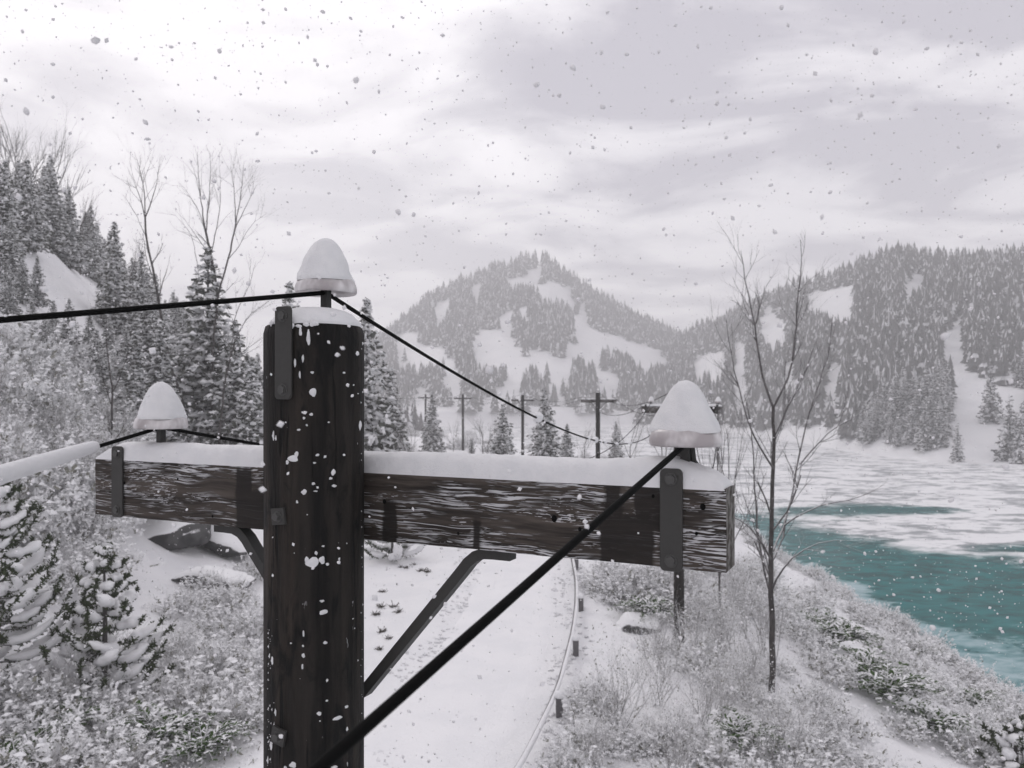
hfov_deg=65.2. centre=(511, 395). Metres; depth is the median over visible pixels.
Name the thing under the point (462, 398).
telegraph pole
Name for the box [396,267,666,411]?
mountain
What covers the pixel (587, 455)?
frosted shrub
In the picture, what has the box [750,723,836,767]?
frosted shrub
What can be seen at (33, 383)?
frosted shrub
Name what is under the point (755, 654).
bare shrub
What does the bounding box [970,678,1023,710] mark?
frosted shrub
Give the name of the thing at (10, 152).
bare tree
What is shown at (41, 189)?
spruce tree
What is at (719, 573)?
bare tree
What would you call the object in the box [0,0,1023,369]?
sky
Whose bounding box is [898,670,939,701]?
frosted shrub
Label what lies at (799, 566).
frosted shrub
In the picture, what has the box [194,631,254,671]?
frosted shrub
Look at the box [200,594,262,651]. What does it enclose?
frosted shrub
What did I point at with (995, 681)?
frosted shrub
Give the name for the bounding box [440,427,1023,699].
river
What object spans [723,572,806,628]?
frosted shrub
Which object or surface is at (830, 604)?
frosted shrub
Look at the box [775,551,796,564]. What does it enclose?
frosted shrub
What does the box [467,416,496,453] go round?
bare tree
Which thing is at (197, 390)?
spruce tree
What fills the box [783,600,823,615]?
frosted shrub
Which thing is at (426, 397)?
telegraph pole
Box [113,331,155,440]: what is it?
spruce tree
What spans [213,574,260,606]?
frosted shrub
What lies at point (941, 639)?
frosted shrub
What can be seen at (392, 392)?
spruce tree
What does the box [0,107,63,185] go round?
bare tree
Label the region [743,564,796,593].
frosted shrub
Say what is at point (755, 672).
bare shrub
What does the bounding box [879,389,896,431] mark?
spruce tree
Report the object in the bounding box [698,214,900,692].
bare tree
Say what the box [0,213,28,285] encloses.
spruce tree
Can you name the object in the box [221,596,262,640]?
frosted shrub
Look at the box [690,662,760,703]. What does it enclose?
frosted shrub
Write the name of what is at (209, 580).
frosted shrub
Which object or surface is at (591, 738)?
frosted shrub
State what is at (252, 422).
spruce tree
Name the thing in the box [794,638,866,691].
frosted shrub
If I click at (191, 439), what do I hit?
frosted shrub
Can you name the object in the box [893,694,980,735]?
evergreen shrub
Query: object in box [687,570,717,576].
frosted shrub
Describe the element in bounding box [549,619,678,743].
bare shrub
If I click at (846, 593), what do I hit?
frosted shrub
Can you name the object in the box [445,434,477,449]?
frosted shrub
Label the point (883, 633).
frosted shrub
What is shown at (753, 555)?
frosted shrub
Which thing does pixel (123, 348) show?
spruce tree
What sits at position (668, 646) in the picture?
frosted shrub
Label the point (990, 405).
spruce tree
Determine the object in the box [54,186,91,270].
spruce tree
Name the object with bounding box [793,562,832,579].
frosted shrub
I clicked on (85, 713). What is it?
evergreen shrub
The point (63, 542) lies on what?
frosted shrub
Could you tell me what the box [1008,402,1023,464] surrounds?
spruce tree
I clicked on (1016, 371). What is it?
spruce tree
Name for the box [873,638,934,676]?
frosted shrub
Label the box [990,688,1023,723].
frosted shrub
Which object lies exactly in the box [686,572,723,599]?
frosted shrub
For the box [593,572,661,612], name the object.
frosted shrub
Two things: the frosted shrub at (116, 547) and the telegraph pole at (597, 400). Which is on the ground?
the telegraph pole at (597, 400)
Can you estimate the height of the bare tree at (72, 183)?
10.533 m
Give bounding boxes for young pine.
[0,481,77,680]
[35,541,176,703]
[364,540,424,561]
[974,714,1023,767]
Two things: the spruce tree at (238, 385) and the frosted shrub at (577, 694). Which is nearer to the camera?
the frosted shrub at (577, 694)
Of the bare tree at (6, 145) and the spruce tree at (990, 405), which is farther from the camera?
the spruce tree at (990, 405)
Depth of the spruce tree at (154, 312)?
48.33 m
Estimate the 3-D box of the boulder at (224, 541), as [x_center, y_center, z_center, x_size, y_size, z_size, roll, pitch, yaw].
[-11.247,5.670,32.182,2.817,1.384,3.058,0,0,-31]
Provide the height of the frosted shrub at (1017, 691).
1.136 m
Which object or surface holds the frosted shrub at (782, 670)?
on the ground
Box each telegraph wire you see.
[0,291,324,322]
[0,429,158,484]
[166,403,650,457]
[308,448,684,767]
[331,294,649,444]
[586,399,650,415]
[598,391,667,405]
[696,414,717,468]
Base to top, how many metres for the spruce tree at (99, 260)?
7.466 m
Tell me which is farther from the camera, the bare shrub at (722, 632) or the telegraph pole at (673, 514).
the bare shrub at (722, 632)
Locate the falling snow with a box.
[0,0,1023,767]
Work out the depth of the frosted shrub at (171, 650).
19.92 m
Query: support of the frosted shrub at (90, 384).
on the hillside
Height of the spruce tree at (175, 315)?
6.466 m
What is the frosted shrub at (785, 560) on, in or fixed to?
on the ground
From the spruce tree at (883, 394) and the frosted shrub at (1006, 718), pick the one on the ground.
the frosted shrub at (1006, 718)
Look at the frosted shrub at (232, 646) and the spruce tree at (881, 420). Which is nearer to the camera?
the frosted shrub at (232, 646)
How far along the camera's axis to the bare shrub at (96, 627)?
18.59 m
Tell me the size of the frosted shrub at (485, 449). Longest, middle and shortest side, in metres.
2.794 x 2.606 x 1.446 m
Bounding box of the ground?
[0,426,1021,767]
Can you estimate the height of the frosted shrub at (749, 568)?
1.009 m
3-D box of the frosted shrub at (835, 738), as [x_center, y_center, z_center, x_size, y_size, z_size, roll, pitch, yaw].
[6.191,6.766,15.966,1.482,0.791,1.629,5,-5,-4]
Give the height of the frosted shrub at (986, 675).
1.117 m
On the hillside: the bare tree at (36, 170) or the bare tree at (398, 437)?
the bare tree at (36, 170)
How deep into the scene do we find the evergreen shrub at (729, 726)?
15.29 m
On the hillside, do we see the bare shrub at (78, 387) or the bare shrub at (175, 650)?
the bare shrub at (78, 387)
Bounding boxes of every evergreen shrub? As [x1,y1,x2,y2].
[0,721,80,767]
[17,696,119,744]
[103,700,211,751]
[158,712,256,766]
[606,593,686,618]
[703,705,790,755]
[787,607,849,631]
[808,617,885,648]
[820,644,910,673]
[842,660,946,705]
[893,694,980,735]
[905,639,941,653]
[954,685,1005,709]
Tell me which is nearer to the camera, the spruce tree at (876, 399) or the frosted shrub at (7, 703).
the frosted shrub at (7, 703)
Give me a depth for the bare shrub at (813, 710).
16.69 m
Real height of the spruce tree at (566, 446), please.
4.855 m
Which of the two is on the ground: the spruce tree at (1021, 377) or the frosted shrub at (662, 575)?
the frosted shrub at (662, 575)
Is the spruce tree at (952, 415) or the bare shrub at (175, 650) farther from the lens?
the spruce tree at (952, 415)
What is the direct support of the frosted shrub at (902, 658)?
on the ground
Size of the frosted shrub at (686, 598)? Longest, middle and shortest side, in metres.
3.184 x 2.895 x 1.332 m
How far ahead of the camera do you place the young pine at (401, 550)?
32.61 m
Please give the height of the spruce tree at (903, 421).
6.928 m
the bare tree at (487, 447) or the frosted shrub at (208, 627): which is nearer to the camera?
the frosted shrub at (208, 627)
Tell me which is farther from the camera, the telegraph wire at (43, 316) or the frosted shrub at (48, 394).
the frosted shrub at (48, 394)
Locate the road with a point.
(502, 690)
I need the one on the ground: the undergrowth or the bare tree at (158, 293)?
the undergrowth
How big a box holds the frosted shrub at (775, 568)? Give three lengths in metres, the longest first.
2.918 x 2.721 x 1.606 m
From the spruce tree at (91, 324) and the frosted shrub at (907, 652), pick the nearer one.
the frosted shrub at (907, 652)
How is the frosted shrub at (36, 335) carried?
on the hillside
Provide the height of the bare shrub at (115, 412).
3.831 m
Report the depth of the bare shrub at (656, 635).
19.49 m
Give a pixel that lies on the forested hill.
(981, 436)
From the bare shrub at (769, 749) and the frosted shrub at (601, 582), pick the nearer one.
the bare shrub at (769, 749)
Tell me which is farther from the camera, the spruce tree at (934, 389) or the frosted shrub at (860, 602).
the spruce tree at (934, 389)
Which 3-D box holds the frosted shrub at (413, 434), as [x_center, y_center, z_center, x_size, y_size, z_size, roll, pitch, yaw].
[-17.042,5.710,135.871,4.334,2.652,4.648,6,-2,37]
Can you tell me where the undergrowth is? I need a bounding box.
[0,517,1012,767]
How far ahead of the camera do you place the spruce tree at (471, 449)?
65.90 m
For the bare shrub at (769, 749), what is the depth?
14.45 m
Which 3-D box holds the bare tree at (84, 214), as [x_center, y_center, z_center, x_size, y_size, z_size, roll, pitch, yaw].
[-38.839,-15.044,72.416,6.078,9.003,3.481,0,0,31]
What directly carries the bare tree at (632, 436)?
on the ground
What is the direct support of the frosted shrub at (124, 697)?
on the ground
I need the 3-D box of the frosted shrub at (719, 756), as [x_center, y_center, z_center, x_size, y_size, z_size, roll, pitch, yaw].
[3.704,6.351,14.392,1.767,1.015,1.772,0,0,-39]
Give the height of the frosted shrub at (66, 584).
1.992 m
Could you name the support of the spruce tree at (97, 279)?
on the hillside
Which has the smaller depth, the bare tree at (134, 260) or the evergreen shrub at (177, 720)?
the evergreen shrub at (177, 720)
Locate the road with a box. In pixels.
[364,447,555,767]
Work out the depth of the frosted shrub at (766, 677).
19.39 m
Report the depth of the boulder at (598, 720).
15.93 m
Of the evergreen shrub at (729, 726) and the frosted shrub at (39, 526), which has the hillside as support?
the frosted shrub at (39, 526)
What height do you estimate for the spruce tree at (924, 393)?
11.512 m
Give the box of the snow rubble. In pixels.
[365,548,592,765]
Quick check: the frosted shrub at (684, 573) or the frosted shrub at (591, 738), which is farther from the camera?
the frosted shrub at (684, 573)
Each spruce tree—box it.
[0,159,30,266]
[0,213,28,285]
[0,260,4,282]
[0,264,24,314]
[7,160,24,212]
[12,159,54,253]
[12,258,37,304]
[19,298,42,343]
[29,256,52,307]
[34,154,78,254]
[34,166,56,254]
[36,319,61,357]
[46,300,66,341]
[53,298,83,359]
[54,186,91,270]
[74,212,101,276]
[80,330,115,405]
[81,206,109,278]
[81,315,104,361]
[90,221,139,339]
[92,223,107,282]
[101,316,119,378]
[104,230,112,262]
[111,322,137,387]
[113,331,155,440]
[123,260,128,280]
[124,258,138,298]
[127,251,168,345]
[133,299,171,388]
[141,320,191,442]
[147,298,175,387]
[150,274,171,344]
[161,309,181,384]
[166,246,259,443]
[166,292,175,318]
[169,298,182,349]
[171,307,184,356]
[172,308,196,389]
[196,320,262,444]
[229,367,262,444]
[244,353,258,376]
[245,357,259,405]
[254,371,262,417]
[255,353,262,375]
[282,282,299,307]
[358,297,405,451]
[382,367,412,451]
[417,391,446,451]
[467,439,475,453]
[489,404,517,454]
[519,388,562,456]
[557,424,578,457]
[608,421,624,457]
[854,401,867,435]
[855,406,865,440]
[856,403,879,443]
[869,389,881,427]
[871,406,881,433]
[876,399,887,436]
[878,381,888,415]
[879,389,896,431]
[880,392,901,435]
[880,398,897,433]
[882,411,894,444]
[887,370,900,410]
[891,413,903,447]
[895,372,911,419]
[898,404,909,432]
[900,377,917,419]
[901,401,920,444]
[907,375,925,423]
[912,403,932,451]
[913,370,935,422]
[917,386,937,431]
[921,367,932,400]
[923,382,938,417]
[927,403,949,447]
[930,356,942,386]
[931,388,955,436]
[933,381,950,420]
[936,404,947,439]
[939,377,956,421]
[942,359,958,401]
[945,376,955,407]
[949,422,965,463]
[976,366,1005,423]
[991,395,1018,462]
[1003,412,1023,462]
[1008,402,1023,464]
[1009,356,1020,385]
[1013,349,1023,387]
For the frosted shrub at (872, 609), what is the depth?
40.01 m
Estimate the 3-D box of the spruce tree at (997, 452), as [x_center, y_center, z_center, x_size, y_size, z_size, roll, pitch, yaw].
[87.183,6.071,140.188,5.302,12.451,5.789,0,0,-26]
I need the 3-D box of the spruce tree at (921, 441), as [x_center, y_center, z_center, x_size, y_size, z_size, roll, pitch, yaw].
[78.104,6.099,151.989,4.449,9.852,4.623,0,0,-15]
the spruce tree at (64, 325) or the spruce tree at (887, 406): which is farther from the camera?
the spruce tree at (887, 406)
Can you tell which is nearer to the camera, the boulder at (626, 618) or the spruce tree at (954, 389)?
the boulder at (626, 618)
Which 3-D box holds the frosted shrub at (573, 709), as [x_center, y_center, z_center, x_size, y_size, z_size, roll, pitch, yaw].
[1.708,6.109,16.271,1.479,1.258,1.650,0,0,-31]
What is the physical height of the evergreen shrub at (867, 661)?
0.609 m
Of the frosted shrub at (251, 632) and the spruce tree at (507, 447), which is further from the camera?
the spruce tree at (507, 447)
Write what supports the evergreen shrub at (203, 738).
on the ground
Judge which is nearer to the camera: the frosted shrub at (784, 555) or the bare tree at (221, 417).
the bare tree at (221, 417)
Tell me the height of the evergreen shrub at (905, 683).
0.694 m
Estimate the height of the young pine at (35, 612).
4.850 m
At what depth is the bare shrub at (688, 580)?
25.84 m
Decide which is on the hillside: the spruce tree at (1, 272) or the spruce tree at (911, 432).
the spruce tree at (1, 272)
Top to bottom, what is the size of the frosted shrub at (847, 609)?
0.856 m
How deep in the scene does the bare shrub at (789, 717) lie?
15.62 m
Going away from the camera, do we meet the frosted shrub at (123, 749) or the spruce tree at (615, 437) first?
the frosted shrub at (123, 749)
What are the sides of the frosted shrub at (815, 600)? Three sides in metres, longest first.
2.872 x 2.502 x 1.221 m
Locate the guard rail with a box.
[514,558,583,767]
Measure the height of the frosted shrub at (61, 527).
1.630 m
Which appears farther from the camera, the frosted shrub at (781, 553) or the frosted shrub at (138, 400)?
the frosted shrub at (781, 553)
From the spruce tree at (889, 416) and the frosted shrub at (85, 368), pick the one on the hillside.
the frosted shrub at (85, 368)
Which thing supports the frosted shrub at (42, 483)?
on the hillside
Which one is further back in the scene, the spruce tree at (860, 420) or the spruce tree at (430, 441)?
the spruce tree at (860, 420)
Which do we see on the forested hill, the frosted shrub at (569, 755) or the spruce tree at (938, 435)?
the spruce tree at (938, 435)
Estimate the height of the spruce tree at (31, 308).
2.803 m
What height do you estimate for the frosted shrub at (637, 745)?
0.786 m
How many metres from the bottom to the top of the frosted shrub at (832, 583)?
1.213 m
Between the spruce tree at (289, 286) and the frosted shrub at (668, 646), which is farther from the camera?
the spruce tree at (289, 286)
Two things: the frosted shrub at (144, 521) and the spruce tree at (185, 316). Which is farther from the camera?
the spruce tree at (185, 316)
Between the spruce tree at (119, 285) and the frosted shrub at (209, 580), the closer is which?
the frosted shrub at (209, 580)
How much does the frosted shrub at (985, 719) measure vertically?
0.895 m
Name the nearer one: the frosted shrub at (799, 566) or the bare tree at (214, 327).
the bare tree at (214, 327)
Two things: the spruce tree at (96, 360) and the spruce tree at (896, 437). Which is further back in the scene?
the spruce tree at (896, 437)
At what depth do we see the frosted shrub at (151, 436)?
34.58 m
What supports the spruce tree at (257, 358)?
on the hillside
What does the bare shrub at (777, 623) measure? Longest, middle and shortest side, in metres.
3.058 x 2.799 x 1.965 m
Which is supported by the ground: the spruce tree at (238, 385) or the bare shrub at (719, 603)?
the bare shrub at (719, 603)
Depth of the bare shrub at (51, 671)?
16.97 m
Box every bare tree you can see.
[0,89,83,202]
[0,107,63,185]
[0,116,40,176]
[0,124,42,201]
[0,134,72,202]
[37,162,94,218]
[78,188,102,274]
[85,294,150,448]
[95,122,188,441]
[101,234,147,300]
[148,133,240,332]
[201,139,281,430]
[218,247,276,444]
[391,413,422,451]
[446,419,459,451]
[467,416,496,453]
[477,417,496,453]
[576,426,592,457]
[601,393,652,457]
[639,418,673,455]
[697,372,744,612]
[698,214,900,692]
[705,356,768,538]
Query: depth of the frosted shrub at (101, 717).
15.06 m
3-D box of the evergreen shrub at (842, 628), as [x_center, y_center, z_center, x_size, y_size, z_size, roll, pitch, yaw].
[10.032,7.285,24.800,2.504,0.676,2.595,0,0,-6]
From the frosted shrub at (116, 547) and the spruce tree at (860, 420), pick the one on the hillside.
the frosted shrub at (116, 547)
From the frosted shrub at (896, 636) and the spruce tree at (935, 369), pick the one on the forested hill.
the spruce tree at (935, 369)
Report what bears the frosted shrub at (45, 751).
on the ground
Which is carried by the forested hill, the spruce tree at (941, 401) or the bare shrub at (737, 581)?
the spruce tree at (941, 401)
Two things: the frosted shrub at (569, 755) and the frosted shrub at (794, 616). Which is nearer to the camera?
the frosted shrub at (569, 755)
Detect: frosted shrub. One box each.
[0,306,63,368]
[0,306,84,373]
[0,339,91,411]
[0,343,66,411]
[0,357,69,408]
[0,404,45,447]
[0,408,42,463]
[0,418,90,522]
[0,474,71,542]
[0,647,73,726]
[0,648,95,743]
[0,696,132,767]
[0,698,51,753]
[0,747,39,767]
[17,520,86,559]
[20,440,95,523]
[22,535,119,607]
[23,486,94,541]
[25,379,119,436]
[26,426,100,494]
[27,414,112,471]
[31,340,80,376]
[33,681,173,767]
[36,407,122,455]
[38,531,112,580]
[44,496,127,552]
[46,320,124,365]
[46,655,164,713]
[49,373,132,419]
[50,346,123,394]
[56,679,180,742]
[58,330,129,376]
[58,529,167,587]
[61,372,123,411]
[67,717,194,767]
[72,487,145,540]
[80,381,169,444]
[80,409,146,451]
[85,434,165,524]
[89,389,139,432]
[96,413,170,440]
[102,364,130,394]
[135,650,255,719]
[141,580,224,626]
[146,624,217,671]
[148,623,262,702]
[162,629,262,683]
[167,598,247,643]
[174,564,243,601]
[177,408,213,444]
[178,664,262,755]
[184,653,262,720]
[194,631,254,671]
[197,576,262,619]
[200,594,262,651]
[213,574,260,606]
[215,639,262,679]
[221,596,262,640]
[223,553,261,580]
[404,424,421,436]
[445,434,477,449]
[460,431,480,443]
[464,429,475,435]
[478,443,492,451]
[524,443,532,448]
[525,733,605,767]
[538,709,626,767]
[561,658,630,713]
[561,676,627,731]
[572,564,647,605]
[575,561,649,593]
[577,560,639,578]
[578,451,594,457]
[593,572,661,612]
[593,709,662,762]
[604,564,673,600]
[628,564,705,600]
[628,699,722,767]
[633,564,715,585]
[639,757,693,767]
[640,631,690,657]
[652,577,733,620]
[658,591,732,633]
[664,632,743,679]
[670,723,761,767]
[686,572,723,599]
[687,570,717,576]
[689,629,735,659]
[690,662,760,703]
[696,747,780,767]
[707,571,751,600]
[712,553,760,584]
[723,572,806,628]
[728,656,783,685]
[731,674,794,717]
[735,519,745,528]
[735,552,782,576]
[735,556,761,577]
[736,744,830,767]
[737,699,831,767]
[739,550,784,566]
[741,572,808,600]
[743,535,766,547]
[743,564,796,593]
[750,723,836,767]
[751,587,813,617]
[758,653,808,682]
[759,602,812,627]
[762,560,786,580]
[764,610,839,650]
[773,545,792,558]
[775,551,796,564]
[776,556,798,566]
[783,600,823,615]
[785,666,863,724]
[787,637,838,664]
[788,561,807,571]
[791,585,844,617]
[792,712,856,766]
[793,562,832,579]
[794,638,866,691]
[797,580,834,602]
[798,564,829,577]
[809,591,846,616]
[811,702,894,750]
[814,573,839,586]
[814,579,843,602]
[820,737,904,767]
[821,578,855,592]
[822,581,853,594]
[835,586,861,600]
[836,598,866,615]
[837,585,857,599]
[838,596,870,613]
[840,605,890,629]
[856,629,910,659]
[858,602,883,614]
[861,626,902,651]
[866,600,895,616]
[870,626,911,647]
[870,646,920,677]
[871,603,907,618]
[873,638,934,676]
[875,702,937,749]
[876,618,912,634]
[877,607,916,626]
[880,650,922,671]
[887,615,927,637]
[888,615,912,632]
[895,629,951,666]
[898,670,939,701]
[904,628,939,655]
[904,661,968,708]
[908,624,940,640]
[911,644,944,662]
[914,629,957,653]
[916,655,943,679]
[922,637,964,663]
[922,675,973,704]
[923,717,1023,767]
[931,666,977,695]
[940,659,996,691]
[943,651,974,664]
[944,656,987,677]
[945,696,1008,733]
[948,693,1023,729]
[948,709,1012,746]
[951,656,1009,687]
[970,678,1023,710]
[970,696,1015,715]
[980,676,1010,689]
[985,676,1023,706]
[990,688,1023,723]
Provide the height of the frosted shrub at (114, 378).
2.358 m
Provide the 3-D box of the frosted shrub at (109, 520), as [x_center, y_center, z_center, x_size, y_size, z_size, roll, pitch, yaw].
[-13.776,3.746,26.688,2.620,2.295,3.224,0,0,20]
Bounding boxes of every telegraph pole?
[95,238,734,767]
[418,393,430,432]
[454,392,471,450]
[511,392,534,454]
[581,388,616,458]
[641,381,722,642]
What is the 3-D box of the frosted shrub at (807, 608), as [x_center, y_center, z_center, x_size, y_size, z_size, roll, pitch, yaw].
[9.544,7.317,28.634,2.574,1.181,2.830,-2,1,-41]
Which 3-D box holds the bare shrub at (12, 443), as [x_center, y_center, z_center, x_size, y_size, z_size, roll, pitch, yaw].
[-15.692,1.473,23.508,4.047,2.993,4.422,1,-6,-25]
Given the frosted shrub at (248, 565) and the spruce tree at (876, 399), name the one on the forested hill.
the spruce tree at (876, 399)
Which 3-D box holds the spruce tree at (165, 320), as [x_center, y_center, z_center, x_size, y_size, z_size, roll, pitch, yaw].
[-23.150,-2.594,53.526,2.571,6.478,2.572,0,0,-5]
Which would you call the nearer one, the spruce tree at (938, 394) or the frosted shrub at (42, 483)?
the frosted shrub at (42, 483)
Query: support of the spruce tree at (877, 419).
on the forested hill
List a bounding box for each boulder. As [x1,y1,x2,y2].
[138,519,210,550]
[171,565,255,591]
[201,525,262,556]
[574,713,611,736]
[615,612,661,634]
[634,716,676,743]
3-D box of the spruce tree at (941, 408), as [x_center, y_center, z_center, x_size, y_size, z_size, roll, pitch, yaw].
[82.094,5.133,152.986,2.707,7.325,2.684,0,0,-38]
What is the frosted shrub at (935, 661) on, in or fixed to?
on the ground
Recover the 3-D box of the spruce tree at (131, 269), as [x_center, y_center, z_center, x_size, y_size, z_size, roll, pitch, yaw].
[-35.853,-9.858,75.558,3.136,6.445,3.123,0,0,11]
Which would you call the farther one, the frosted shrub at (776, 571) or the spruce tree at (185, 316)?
the spruce tree at (185, 316)
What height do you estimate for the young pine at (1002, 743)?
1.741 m
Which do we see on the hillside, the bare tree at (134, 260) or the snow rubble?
the bare tree at (134, 260)
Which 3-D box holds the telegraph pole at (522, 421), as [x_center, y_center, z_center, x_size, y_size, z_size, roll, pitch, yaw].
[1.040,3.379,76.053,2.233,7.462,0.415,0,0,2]
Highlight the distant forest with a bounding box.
[370,240,1023,438]
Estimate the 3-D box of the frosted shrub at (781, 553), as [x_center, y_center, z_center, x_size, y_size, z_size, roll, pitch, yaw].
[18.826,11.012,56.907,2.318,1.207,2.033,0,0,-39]
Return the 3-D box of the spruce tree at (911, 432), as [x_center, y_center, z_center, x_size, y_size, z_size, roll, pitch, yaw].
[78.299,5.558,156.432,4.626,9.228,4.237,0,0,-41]
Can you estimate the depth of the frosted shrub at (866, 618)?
36.08 m
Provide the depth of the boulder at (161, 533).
29.50 m
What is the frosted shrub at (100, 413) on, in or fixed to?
on the hillside
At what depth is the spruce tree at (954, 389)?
172.10 m
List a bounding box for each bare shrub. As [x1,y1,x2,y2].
[0,345,61,422]
[0,387,116,460]
[0,414,52,483]
[5,380,98,445]
[12,628,121,698]
[37,402,175,493]
[42,608,137,668]
[46,349,111,416]
[50,431,108,505]
[50,612,173,685]
[69,378,142,443]
[136,613,208,673]
[528,689,639,767]
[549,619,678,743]
[607,614,707,713]
[611,591,724,681]
[626,688,714,757]
[642,567,710,599]
[643,657,766,744]
[656,594,724,654]
[660,575,775,638]
[669,629,770,718]
[687,591,761,657]
[688,585,749,628]
[692,554,788,608]
[707,637,785,705]
[709,545,803,618]
[712,572,828,662]
[713,616,797,689]
[722,698,834,767]
[726,583,805,640]
[728,679,851,763]
[768,665,863,749]
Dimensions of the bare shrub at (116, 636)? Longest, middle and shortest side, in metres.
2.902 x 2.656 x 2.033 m
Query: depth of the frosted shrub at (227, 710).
15.78 m
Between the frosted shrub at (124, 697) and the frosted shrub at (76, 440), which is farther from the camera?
the frosted shrub at (76, 440)
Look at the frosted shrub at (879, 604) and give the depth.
43.01 m
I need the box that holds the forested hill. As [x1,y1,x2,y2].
[409,270,1023,466]
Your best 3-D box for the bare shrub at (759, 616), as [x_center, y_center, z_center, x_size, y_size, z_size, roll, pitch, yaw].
[6.725,5.783,21.370,3.156,2.811,2.855,0,0,8]
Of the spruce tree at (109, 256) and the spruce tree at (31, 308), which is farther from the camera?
the spruce tree at (109, 256)
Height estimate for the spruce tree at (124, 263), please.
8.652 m
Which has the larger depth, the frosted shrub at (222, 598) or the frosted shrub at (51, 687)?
the frosted shrub at (222, 598)
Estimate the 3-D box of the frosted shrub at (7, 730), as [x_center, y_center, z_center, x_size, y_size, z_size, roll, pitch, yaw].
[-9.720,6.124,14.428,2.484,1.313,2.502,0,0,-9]
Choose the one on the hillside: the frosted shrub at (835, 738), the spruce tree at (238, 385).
the spruce tree at (238, 385)
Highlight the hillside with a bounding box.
[0,247,176,639]
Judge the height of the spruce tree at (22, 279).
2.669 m
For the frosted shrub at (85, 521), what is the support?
on the hillside
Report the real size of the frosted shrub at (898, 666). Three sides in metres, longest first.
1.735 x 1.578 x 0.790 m
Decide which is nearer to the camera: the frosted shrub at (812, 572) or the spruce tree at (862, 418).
the frosted shrub at (812, 572)
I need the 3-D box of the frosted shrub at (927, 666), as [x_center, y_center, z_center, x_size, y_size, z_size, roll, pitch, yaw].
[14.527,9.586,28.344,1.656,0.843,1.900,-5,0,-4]
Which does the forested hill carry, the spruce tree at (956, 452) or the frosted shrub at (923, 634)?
the spruce tree at (956, 452)
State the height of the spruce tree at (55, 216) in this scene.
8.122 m
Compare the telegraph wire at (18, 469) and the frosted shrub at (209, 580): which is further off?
the frosted shrub at (209, 580)
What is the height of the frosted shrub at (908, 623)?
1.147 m
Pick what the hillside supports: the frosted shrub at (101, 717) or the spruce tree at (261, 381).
the spruce tree at (261, 381)
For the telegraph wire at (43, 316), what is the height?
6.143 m
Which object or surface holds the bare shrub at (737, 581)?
on the ground
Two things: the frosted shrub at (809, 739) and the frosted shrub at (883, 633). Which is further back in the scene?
the frosted shrub at (883, 633)
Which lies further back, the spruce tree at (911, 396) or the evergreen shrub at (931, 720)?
the spruce tree at (911, 396)
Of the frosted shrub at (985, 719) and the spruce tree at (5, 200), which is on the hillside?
the spruce tree at (5, 200)
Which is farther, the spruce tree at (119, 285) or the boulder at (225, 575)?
the spruce tree at (119, 285)
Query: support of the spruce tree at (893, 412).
on the forested hill
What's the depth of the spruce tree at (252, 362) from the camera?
57.15 m
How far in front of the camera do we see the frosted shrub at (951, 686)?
23.55 m
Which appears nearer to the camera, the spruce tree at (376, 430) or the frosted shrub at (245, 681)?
the frosted shrub at (245, 681)
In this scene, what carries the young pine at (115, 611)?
on the ground
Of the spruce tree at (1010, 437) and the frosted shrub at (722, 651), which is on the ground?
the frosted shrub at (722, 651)
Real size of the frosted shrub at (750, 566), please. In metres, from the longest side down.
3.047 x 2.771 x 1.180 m
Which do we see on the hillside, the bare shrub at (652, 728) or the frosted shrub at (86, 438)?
the frosted shrub at (86, 438)
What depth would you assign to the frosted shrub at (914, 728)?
19.29 m
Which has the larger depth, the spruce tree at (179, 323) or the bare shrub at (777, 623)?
the spruce tree at (179, 323)
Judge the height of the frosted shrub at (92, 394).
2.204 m
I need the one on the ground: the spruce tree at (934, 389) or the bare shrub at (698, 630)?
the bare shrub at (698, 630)
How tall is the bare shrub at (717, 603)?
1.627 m
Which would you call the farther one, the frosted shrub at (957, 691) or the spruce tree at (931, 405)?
the spruce tree at (931, 405)
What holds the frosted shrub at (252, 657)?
on the ground
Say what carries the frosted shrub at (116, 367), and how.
on the hillside
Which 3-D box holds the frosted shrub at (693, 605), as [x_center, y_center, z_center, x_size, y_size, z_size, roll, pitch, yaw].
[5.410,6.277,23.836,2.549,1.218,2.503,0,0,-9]
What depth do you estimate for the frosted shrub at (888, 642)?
27.76 m
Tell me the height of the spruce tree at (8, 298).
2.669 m
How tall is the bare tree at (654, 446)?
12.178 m
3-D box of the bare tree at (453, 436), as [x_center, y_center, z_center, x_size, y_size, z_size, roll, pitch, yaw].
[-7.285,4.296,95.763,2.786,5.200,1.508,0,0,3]
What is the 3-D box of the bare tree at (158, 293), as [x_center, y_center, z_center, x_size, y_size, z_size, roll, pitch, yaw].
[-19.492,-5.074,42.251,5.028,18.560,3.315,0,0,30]
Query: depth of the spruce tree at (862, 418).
171.60 m
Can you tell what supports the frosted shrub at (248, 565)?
on the ground
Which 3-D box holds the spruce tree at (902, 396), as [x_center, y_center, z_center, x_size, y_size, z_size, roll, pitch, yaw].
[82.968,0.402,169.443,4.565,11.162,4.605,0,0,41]
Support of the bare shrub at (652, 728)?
on the ground
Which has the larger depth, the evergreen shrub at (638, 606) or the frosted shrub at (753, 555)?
the frosted shrub at (753, 555)
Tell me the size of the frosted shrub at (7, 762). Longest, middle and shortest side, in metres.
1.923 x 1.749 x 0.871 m

